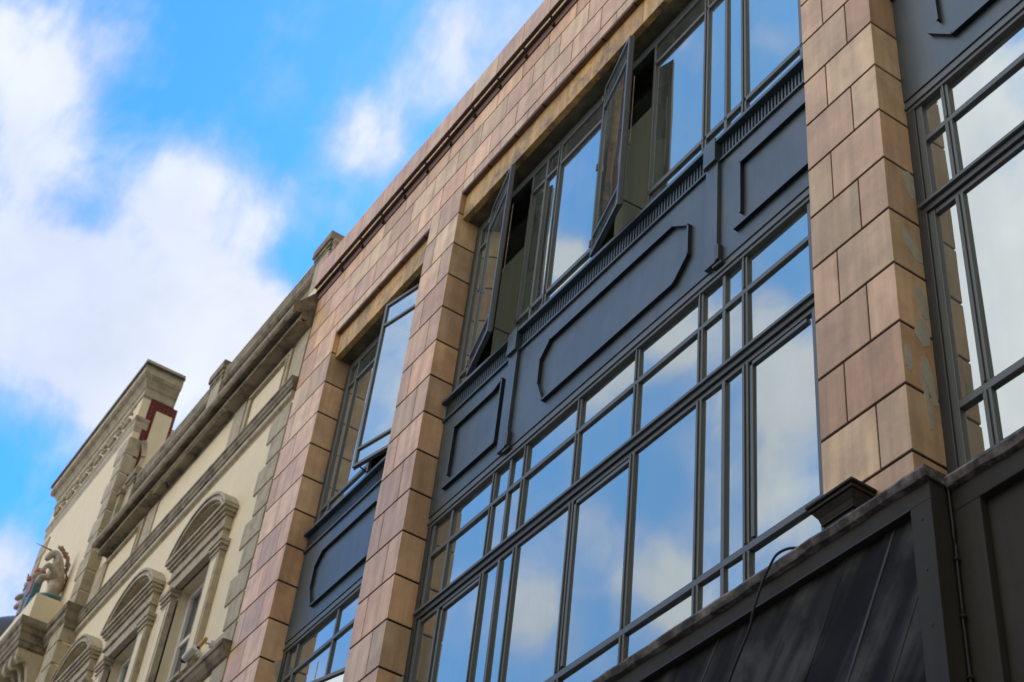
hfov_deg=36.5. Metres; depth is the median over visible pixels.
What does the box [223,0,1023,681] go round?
tiled building
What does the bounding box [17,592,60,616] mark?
ribbon
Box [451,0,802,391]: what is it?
window
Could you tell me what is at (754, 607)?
cable
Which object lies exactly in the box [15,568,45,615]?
shield carving
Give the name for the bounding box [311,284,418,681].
window
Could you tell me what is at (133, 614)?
window
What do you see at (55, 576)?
unicorn statue
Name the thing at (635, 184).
roller blind
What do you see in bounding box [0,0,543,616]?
sky
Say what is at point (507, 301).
roller blind
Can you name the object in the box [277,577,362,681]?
window
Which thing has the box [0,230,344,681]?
stucco building
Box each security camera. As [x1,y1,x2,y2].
[180,644,200,662]
[197,637,213,648]
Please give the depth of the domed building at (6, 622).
34.99 m
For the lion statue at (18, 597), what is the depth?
20.41 m
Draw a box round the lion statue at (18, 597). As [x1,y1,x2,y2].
[13,574,32,609]
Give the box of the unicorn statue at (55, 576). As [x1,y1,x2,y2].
[35,543,70,598]
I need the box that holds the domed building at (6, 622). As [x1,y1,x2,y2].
[0,616,15,636]
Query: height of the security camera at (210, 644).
0.091 m
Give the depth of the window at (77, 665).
17.31 m
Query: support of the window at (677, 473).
in the tiled building at (783, 308)
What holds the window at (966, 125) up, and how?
in the tiled building at (783, 308)
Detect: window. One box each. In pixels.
[50,633,102,681]
[94,567,165,681]
[141,491,239,681]
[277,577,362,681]
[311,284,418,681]
[403,188,823,681]
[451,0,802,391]
[904,0,1023,473]
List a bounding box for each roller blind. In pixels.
[490,247,523,354]
[614,108,650,235]
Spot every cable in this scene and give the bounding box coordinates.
[728,546,796,681]
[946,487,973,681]
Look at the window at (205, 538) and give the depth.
14.96 m
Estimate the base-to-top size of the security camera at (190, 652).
0.121 m

